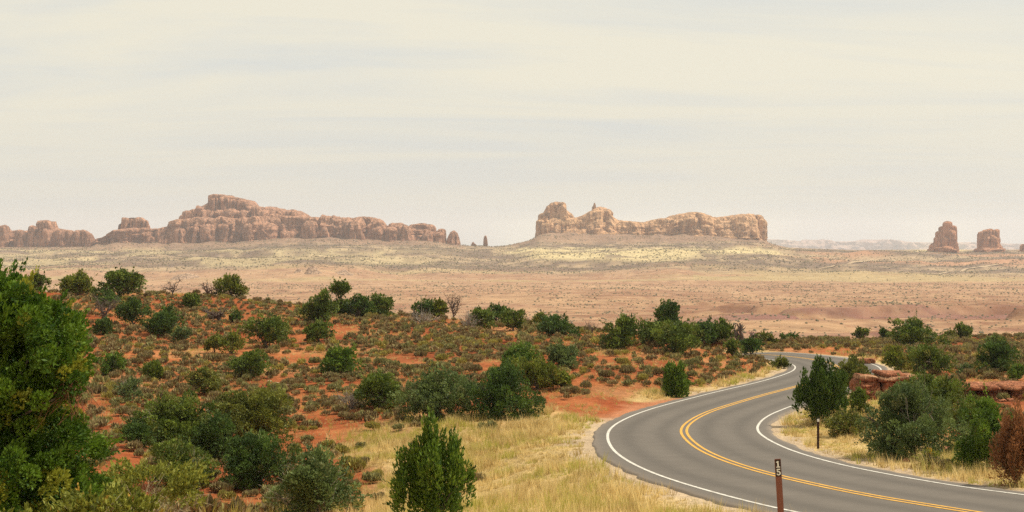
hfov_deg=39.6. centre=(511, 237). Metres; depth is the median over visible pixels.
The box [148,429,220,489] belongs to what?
juniper
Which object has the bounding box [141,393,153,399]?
sagebrush
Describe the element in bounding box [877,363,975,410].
juniper
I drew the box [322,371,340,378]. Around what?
sagebrush
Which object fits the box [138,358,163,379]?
juniper
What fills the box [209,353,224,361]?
sagebrush
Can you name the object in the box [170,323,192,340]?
juniper
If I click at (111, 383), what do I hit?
rabbitbrush
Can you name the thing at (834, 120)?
sky
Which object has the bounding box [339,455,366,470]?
rabbitbrush
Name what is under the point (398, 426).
sagebrush
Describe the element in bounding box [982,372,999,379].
sagebrush
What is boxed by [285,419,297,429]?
rabbitbrush
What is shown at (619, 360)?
rabbitbrush
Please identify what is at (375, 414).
sagebrush
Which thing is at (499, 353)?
sagebrush
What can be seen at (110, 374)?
sagebrush
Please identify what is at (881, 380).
rock ledge
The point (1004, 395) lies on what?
sagebrush
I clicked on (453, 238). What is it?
rock dome
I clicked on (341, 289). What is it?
juniper
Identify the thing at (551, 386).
rabbitbrush
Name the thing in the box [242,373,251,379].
sagebrush
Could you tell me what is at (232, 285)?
juniper
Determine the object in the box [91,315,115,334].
juniper
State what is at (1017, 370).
green bush
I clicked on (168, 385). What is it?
sagebrush
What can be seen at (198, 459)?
sagebrush
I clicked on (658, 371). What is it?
sagebrush
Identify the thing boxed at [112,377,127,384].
sagebrush
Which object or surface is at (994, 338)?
green bush
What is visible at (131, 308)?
juniper
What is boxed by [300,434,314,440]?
sagebrush
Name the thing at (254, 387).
sagebrush
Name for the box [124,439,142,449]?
sagebrush
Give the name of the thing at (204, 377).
green bush
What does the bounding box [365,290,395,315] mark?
juniper
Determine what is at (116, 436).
sagebrush
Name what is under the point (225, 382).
sagebrush
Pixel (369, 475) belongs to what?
sagebrush
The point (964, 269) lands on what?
dirt track
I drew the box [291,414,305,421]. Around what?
sagebrush
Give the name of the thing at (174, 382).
sagebrush
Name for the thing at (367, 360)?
sagebrush
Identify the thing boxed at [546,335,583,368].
juniper
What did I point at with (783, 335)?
juniper
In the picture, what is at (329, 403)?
sagebrush
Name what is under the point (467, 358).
sagebrush
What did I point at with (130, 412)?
sagebrush
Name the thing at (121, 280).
juniper
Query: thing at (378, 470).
rabbitbrush
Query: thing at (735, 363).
sagebrush
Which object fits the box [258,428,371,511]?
juniper
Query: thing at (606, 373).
sagebrush
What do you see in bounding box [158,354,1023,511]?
dry grass
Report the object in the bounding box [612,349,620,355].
rabbitbrush
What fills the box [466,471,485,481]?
sagebrush
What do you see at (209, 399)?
sagebrush
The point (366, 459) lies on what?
sagebrush
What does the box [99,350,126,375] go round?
green bush
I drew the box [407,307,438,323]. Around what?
bare shrub
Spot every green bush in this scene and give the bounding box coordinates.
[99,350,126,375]
[113,375,143,402]
[182,292,200,307]
[184,365,222,394]
[216,329,248,353]
[432,297,449,316]
[529,309,549,324]
[751,330,778,343]
[768,354,791,367]
[821,405,872,436]
[850,325,871,337]
[854,366,971,459]
[872,441,906,455]
[880,343,915,370]
[905,340,958,374]
[944,327,958,336]
[944,393,992,440]
[945,383,1017,469]
[955,361,977,377]
[984,332,1006,342]
[1006,361,1023,380]
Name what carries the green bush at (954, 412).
on the ground at (844, 320)
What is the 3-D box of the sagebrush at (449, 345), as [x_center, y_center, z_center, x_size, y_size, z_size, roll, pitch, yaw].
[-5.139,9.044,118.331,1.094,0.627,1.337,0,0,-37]
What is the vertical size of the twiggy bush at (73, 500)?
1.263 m
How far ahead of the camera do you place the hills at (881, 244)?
13651.38 m
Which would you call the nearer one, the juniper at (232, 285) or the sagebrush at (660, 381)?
the sagebrush at (660, 381)
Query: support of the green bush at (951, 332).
on the ground at (844, 320)
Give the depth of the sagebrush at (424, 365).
103.10 m
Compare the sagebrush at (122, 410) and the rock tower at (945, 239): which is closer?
the sagebrush at (122, 410)
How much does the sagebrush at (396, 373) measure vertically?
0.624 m
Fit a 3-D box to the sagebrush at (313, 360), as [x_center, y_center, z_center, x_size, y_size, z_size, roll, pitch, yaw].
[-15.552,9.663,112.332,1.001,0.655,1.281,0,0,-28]
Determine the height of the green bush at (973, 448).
3.046 m
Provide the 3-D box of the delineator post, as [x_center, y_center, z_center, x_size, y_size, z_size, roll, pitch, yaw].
[12.160,7.949,56.501,0.095,1.492,0.023,0,0,0]
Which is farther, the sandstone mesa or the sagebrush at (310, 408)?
the sandstone mesa
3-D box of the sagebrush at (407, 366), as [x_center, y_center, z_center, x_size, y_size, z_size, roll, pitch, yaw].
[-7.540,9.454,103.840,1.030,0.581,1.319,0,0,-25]
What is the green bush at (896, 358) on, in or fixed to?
on the ground at (844, 320)
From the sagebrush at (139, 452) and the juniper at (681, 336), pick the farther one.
the juniper at (681, 336)
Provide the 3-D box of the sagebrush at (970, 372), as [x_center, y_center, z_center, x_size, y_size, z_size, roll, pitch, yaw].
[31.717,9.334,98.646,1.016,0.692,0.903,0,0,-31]
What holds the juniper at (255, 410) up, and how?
on the ground at (844, 320)
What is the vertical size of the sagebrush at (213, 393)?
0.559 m
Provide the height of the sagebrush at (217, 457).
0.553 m
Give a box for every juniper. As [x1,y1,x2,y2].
[28,269,51,291]
[53,269,97,294]
[90,263,147,295]
[91,294,119,318]
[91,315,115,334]
[93,286,123,306]
[114,292,152,324]
[116,418,159,448]
[120,383,216,445]
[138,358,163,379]
[142,298,185,336]
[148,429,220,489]
[161,276,183,293]
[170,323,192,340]
[179,408,238,462]
[201,280,219,297]
[201,304,229,320]
[203,330,221,351]
[212,272,251,295]
[212,380,293,440]
[213,425,303,490]
[222,342,273,378]
[228,309,242,321]
[238,305,292,347]
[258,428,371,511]
[290,287,339,321]
[301,317,337,342]
[318,341,366,373]
[328,276,351,313]
[340,292,375,317]
[352,366,406,409]
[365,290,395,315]
[382,405,476,511]
[387,359,480,421]
[410,296,435,316]
[443,291,465,316]
[455,357,545,420]
[467,305,497,328]
[488,302,510,319]
[497,334,541,365]
[498,307,527,330]
[509,351,567,388]
[535,311,583,334]
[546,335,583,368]
[552,368,571,386]
[567,328,581,336]
[584,322,598,332]
[594,310,647,349]
[636,317,663,343]
[647,316,703,354]
[653,298,682,332]
[657,360,695,397]
[690,315,718,347]
[713,316,734,341]
[721,335,744,355]
[733,323,757,352]
[739,334,764,354]
[779,331,799,338]
[787,353,850,424]
[830,350,870,389]
[848,380,872,414]
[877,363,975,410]
[878,325,890,337]
[885,308,953,345]
[949,321,972,337]
[971,337,1020,372]
[987,396,1023,487]
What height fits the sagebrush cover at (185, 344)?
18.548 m
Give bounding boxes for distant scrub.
[0,231,1023,336]
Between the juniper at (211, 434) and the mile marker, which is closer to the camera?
the mile marker
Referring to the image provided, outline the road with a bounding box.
[592,352,1023,511]
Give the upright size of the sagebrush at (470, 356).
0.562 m
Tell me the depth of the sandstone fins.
3387.94 m
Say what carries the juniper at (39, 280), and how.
on the ground at (844, 320)
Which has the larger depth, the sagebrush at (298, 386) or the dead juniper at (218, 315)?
the dead juniper at (218, 315)
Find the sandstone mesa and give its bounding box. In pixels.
[90,194,446,246]
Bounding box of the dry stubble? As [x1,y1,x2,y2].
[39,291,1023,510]
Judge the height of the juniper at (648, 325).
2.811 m
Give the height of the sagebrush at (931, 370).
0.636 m
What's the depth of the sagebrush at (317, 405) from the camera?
83.54 m
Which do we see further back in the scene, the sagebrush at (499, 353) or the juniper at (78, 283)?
the juniper at (78, 283)
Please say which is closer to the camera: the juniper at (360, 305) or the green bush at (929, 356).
the green bush at (929, 356)
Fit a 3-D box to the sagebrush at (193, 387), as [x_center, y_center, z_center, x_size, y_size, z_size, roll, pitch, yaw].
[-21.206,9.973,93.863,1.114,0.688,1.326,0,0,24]
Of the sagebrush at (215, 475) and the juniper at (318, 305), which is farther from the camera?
the juniper at (318, 305)
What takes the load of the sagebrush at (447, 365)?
on the ground at (844, 320)
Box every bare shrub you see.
[333,386,365,409]
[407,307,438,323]
[457,311,480,326]
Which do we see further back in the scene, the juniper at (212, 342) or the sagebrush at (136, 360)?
the juniper at (212, 342)
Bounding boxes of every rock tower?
[927,221,958,252]
[974,229,1004,251]
[1019,244,1023,251]
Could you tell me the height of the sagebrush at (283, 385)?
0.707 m
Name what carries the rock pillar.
on the ground at (844, 320)
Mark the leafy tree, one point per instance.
(46, 367)
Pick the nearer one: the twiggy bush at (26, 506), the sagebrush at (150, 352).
the twiggy bush at (26, 506)
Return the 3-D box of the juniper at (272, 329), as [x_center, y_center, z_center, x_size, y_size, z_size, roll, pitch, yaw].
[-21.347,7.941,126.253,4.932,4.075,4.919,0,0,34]
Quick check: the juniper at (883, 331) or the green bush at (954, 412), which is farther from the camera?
the juniper at (883, 331)
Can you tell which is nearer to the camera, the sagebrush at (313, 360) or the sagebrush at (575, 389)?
the sagebrush at (575, 389)
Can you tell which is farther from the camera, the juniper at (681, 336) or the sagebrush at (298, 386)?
the juniper at (681, 336)
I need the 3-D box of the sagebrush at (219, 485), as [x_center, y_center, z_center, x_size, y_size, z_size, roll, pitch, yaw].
[-10.732,9.209,52.583,0.916,0.441,0.769,0,0,19]
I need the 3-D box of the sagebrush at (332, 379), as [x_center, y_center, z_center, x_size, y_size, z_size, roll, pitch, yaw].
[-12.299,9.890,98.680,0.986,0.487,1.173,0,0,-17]
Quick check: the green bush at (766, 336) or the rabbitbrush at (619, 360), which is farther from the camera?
the green bush at (766, 336)
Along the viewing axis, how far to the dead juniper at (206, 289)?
170.01 m
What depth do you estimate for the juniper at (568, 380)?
90.15 m
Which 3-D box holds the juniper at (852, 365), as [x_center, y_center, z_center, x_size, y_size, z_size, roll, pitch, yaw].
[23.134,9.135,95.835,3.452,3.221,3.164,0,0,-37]
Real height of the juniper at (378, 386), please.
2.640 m
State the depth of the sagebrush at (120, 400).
85.01 m
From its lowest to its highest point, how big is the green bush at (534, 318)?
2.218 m
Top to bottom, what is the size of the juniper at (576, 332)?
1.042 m
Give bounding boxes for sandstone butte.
[535,202,767,241]
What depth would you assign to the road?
48.98 m
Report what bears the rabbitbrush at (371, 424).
on the ground at (844, 320)
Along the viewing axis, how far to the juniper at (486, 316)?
146.26 m
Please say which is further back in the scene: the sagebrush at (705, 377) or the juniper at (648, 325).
the juniper at (648, 325)
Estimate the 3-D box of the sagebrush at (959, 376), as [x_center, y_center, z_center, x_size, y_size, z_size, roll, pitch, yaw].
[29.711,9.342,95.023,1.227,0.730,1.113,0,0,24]
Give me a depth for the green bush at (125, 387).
87.14 m
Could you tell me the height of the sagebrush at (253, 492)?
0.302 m
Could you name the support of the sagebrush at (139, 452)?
on the ground at (844, 320)
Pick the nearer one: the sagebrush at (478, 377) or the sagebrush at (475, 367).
the sagebrush at (478, 377)
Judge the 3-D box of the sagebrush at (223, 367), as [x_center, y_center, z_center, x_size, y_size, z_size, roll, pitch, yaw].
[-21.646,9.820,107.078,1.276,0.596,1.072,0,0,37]
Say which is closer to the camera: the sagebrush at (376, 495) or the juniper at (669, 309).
the sagebrush at (376, 495)
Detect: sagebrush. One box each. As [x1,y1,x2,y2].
[107,371,119,377]
[108,396,123,403]
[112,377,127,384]
[112,433,126,440]
[114,404,130,414]
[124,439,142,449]
[127,408,136,415]
[131,357,143,363]
[133,448,145,456]
[137,352,152,358]
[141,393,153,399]
[143,350,155,354]
[145,454,166,466]
[151,487,165,494]
[156,389,171,397]
[157,382,173,389]
[164,364,175,371]
[164,370,175,376]
[166,379,177,384]
[171,386,185,395]
[174,382,186,387]
[175,366,190,371]
[183,384,198,392]
[191,478,210,489]
[192,455,207,462]
[204,396,218,403]
[205,466,216,477]
[207,390,220,396]
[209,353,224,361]
[209,480,234,491]
[215,450,227,460]
[217,365,232,370]
[219,378,229,385]
[221,475,243,486]
[241,489,258,496]
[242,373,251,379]
[246,385,258,391]
[260,484,279,495]
[260,489,282,501]
[269,382,286,389]
[279,467,294,481]
[280,404,296,414]
[284,376,297,384]
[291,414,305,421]
[292,383,305,388]
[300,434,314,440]
[303,385,318,390]
[303,404,317,411]
[305,401,320,408]
[308,357,321,363]
[313,377,325,382]
[316,398,331,403]
[321,399,333,407]
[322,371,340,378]
[326,383,341,389]
[327,377,340,382]
[331,403,349,411]
[335,386,353,391]
[338,410,347,418]
[340,372,350,378]
[344,412,361,421]
[345,477,361,486]
[355,441,366,448]
[361,410,378,417]
[361,471,383,481]
[362,357,371,363]
[362,456,369,462]
[372,357,386,363]
[372,491,385,499]
[385,370,399,376]
[386,360,399,366]
[391,423,405,429]
[392,406,411,412]
[401,364,415,369]
[410,420,424,425]
[415,346,430,351]
[419,363,429,369]
[435,361,451,368]
[443,342,457,349]
[448,365,462,372]
[454,356,469,362]
[461,354,473,358]
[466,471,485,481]
[467,363,482,371]
[471,374,485,380]
[477,419,497,429]
[495,350,507,355]
[559,385,580,393]
[579,380,591,387]
[598,369,614,377]
[618,364,635,373]
[652,367,663,374]
[653,377,662,383]
[682,359,693,366]
[686,370,697,376]
[690,357,700,364]
[701,375,714,380]
[728,360,739,366]
[875,389,892,397]
[928,367,938,373]
[938,458,953,467]
[948,372,965,380]
[962,368,976,376]
[980,366,999,373]
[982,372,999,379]
[996,392,1010,399]
[1001,407,1017,416]
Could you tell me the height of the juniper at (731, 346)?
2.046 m
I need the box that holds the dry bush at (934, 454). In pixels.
[911,444,948,469]
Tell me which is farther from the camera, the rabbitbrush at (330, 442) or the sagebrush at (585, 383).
the sagebrush at (585, 383)
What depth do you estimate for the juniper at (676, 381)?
90.97 m
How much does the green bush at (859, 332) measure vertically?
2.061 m
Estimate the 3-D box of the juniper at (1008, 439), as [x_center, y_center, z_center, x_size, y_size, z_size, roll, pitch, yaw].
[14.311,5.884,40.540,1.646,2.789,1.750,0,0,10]
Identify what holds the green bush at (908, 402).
on the ground at (844, 320)
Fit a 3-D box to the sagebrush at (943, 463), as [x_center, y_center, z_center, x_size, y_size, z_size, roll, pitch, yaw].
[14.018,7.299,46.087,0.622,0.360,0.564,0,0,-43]
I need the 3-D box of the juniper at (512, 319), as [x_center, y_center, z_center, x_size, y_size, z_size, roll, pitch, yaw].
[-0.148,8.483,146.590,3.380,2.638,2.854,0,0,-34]
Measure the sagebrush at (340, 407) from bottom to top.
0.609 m
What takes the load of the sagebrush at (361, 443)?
on the ground at (844, 320)
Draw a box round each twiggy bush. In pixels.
[0,501,32,511]
[37,477,163,511]
[88,455,214,511]
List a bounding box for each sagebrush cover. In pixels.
[38,288,1023,511]
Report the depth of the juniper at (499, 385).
73.51 m
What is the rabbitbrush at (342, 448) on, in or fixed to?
on the ground at (844, 320)
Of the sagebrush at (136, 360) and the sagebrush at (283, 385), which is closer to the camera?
the sagebrush at (283, 385)
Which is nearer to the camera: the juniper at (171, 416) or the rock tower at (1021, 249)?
the juniper at (171, 416)
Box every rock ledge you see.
[849,369,917,399]
[857,358,875,363]
[962,381,1023,401]
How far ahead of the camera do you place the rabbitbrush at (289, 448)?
67.25 m
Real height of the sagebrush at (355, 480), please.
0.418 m
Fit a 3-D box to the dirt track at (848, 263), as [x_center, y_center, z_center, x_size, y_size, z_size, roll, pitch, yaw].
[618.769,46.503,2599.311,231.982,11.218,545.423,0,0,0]
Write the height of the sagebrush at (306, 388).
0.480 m
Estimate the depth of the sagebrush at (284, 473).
54.07 m
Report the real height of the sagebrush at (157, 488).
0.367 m
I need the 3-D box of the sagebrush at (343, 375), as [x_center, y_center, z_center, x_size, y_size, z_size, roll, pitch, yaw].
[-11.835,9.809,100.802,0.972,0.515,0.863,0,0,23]
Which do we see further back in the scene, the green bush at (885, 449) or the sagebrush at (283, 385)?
the sagebrush at (283, 385)
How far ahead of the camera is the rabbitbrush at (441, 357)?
108.78 m
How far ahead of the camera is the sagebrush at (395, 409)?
79.29 m
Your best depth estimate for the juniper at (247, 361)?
103.03 m
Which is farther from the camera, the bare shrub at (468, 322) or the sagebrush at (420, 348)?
the bare shrub at (468, 322)
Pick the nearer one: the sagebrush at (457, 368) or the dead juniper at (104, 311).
the sagebrush at (457, 368)
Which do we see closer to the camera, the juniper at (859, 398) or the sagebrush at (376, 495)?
the sagebrush at (376, 495)
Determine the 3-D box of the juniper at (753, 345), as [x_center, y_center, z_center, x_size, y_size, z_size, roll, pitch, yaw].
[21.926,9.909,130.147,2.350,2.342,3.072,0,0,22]
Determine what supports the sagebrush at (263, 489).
on the ground at (844, 320)
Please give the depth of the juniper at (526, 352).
99.75 m
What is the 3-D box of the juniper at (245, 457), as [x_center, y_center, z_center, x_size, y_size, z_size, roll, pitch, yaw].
[-9.761,8.417,53.904,4.212,2.552,3.421,0,0,34]
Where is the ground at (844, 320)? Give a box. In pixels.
[0,232,1023,511]
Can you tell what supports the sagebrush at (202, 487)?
on the ground at (844, 320)
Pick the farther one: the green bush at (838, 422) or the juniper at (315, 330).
the juniper at (315, 330)
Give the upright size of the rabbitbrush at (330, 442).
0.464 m
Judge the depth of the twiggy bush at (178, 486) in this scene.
26.84 m
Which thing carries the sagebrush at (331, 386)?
on the ground at (844, 320)
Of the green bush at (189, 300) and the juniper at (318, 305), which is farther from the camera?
the green bush at (189, 300)
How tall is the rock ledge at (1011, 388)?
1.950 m
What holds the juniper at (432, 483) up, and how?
on the ground at (844, 320)
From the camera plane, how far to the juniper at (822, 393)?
69.90 m
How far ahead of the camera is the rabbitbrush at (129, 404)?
83.54 m
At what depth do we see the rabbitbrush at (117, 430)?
71.87 m
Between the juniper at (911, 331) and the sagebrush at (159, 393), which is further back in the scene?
the juniper at (911, 331)
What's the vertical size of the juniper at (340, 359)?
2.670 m
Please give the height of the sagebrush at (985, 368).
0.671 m
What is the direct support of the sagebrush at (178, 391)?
on the ground at (844, 320)
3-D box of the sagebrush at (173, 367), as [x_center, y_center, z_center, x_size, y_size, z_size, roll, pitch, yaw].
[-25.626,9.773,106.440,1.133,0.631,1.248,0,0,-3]
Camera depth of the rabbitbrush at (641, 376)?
94.44 m
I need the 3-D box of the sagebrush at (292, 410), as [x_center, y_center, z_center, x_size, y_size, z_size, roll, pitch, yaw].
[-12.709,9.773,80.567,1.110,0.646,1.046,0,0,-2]
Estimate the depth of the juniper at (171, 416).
68.96 m
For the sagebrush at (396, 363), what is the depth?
105.90 m
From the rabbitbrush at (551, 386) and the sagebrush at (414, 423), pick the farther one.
the rabbitbrush at (551, 386)
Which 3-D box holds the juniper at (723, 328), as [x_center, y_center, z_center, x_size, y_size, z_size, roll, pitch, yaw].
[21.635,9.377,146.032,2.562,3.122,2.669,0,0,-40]
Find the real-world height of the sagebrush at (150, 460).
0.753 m
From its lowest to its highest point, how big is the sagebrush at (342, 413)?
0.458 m
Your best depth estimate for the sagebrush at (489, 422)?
68.50 m
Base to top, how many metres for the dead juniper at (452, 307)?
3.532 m
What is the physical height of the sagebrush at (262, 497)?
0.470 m
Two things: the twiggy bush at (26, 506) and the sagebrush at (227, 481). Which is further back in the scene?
the sagebrush at (227, 481)
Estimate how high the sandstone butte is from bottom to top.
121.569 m
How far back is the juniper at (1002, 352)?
101.56 m
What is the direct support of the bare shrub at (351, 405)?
on the ground at (844, 320)
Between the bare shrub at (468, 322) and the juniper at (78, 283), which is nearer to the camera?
the bare shrub at (468, 322)
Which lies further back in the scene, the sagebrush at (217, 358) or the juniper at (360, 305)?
the juniper at (360, 305)
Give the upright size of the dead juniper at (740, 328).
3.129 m
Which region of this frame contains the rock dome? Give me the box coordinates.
[446,230,460,244]
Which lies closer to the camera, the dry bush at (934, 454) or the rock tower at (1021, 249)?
the dry bush at (934, 454)
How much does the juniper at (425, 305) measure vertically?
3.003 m
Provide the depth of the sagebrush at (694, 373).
101.64 m
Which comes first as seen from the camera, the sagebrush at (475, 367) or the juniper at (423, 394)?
the juniper at (423, 394)
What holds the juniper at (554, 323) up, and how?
on the ground at (844, 320)
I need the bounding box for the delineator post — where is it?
[817,419,818,448]
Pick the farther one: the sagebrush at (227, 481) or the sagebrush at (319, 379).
the sagebrush at (319, 379)
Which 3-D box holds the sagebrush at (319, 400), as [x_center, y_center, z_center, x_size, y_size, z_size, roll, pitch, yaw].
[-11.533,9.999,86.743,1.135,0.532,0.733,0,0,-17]
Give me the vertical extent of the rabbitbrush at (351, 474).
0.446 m
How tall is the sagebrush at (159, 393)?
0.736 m
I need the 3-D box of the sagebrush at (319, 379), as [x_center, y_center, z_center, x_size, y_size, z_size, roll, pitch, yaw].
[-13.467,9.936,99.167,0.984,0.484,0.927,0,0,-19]
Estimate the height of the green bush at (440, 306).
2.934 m
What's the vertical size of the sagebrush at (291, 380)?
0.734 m
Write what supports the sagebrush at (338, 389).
on the ground at (844, 320)
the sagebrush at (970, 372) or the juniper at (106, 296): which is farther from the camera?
the juniper at (106, 296)
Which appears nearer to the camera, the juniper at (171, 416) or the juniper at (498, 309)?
the juniper at (171, 416)
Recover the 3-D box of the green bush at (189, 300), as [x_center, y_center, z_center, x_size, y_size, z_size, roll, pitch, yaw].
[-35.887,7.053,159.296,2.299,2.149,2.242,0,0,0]
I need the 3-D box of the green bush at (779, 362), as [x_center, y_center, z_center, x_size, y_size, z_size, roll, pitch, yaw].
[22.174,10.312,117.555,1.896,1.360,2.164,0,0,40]
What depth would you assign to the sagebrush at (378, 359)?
108.23 m
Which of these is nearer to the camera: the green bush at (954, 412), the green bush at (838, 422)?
the green bush at (954, 412)
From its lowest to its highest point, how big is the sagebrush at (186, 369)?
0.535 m
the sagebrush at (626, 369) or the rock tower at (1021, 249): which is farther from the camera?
the rock tower at (1021, 249)
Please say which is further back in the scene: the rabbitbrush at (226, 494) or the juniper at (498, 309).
the juniper at (498, 309)
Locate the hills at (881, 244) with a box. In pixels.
[767,239,1020,249]
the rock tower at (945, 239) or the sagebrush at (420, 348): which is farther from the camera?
the rock tower at (945, 239)
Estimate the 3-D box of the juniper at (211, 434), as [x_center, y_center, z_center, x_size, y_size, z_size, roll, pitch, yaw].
[-12.981,8.731,61.935,2.883,2.582,3.085,0,0,0]
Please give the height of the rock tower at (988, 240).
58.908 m
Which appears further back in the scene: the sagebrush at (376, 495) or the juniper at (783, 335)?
the juniper at (783, 335)
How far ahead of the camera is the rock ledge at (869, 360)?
121.12 m
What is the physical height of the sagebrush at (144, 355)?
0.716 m
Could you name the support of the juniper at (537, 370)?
on the ground at (844, 320)
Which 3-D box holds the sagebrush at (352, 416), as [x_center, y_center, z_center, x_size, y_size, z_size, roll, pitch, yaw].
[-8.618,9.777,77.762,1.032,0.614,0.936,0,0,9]
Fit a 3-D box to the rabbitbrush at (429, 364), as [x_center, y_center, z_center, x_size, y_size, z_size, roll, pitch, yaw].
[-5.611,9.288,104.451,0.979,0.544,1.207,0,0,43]
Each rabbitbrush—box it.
[103,381,118,388]
[113,428,121,433]
[123,402,138,406]
[217,489,236,499]
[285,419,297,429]
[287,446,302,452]
[321,439,336,447]
[334,444,350,453]
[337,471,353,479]
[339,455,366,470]
[364,420,380,428]
[371,468,383,475]
[428,361,440,366]
[435,353,448,360]
[541,382,552,387]
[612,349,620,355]
[616,357,631,363]
[637,373,648,380]
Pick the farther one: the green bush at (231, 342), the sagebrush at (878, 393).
the green bush at (231, 342)
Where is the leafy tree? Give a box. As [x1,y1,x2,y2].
[0,257,125,511]
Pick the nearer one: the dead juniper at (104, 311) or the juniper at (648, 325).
the juniper at (648, 325)
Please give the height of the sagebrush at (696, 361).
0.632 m
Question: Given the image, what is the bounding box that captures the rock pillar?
[483,236,487,245]
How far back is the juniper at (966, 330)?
189.88 m
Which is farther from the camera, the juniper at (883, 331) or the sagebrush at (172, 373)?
the juniper at (883, 331)
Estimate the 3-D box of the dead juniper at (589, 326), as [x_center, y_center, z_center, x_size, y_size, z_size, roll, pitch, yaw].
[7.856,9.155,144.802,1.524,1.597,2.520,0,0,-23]
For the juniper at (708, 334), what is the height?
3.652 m
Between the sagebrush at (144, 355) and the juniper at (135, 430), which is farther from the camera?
the sagebrush at (144, 355)
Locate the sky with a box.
[0,0,1023,246]
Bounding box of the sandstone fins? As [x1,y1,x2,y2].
[0,220,94,246]
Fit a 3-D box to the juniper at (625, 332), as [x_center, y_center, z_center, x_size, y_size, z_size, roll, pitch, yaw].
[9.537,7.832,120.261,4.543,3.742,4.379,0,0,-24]
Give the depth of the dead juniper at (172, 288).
168.71 m
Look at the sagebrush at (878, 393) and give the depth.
86.10 m
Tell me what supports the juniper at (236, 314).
on the ground at (844, 320)
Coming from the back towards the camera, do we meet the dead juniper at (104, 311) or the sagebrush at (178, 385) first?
the dead juniper at (104, 311)
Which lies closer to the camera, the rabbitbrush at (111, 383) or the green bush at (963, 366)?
the rabbitbrush at (111, 383)
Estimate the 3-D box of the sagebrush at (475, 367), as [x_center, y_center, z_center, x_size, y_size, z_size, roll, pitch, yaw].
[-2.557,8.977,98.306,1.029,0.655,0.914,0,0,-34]
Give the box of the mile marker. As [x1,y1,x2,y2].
[774,459,783,511]
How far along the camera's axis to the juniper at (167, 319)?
134.48 m
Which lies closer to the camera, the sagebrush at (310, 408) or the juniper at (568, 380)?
the sagebrush at (310, 408)
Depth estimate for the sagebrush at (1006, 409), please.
67.49 m
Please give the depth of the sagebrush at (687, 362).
106.44 m
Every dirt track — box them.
[819,260,874,268]
[937,264,999,273]

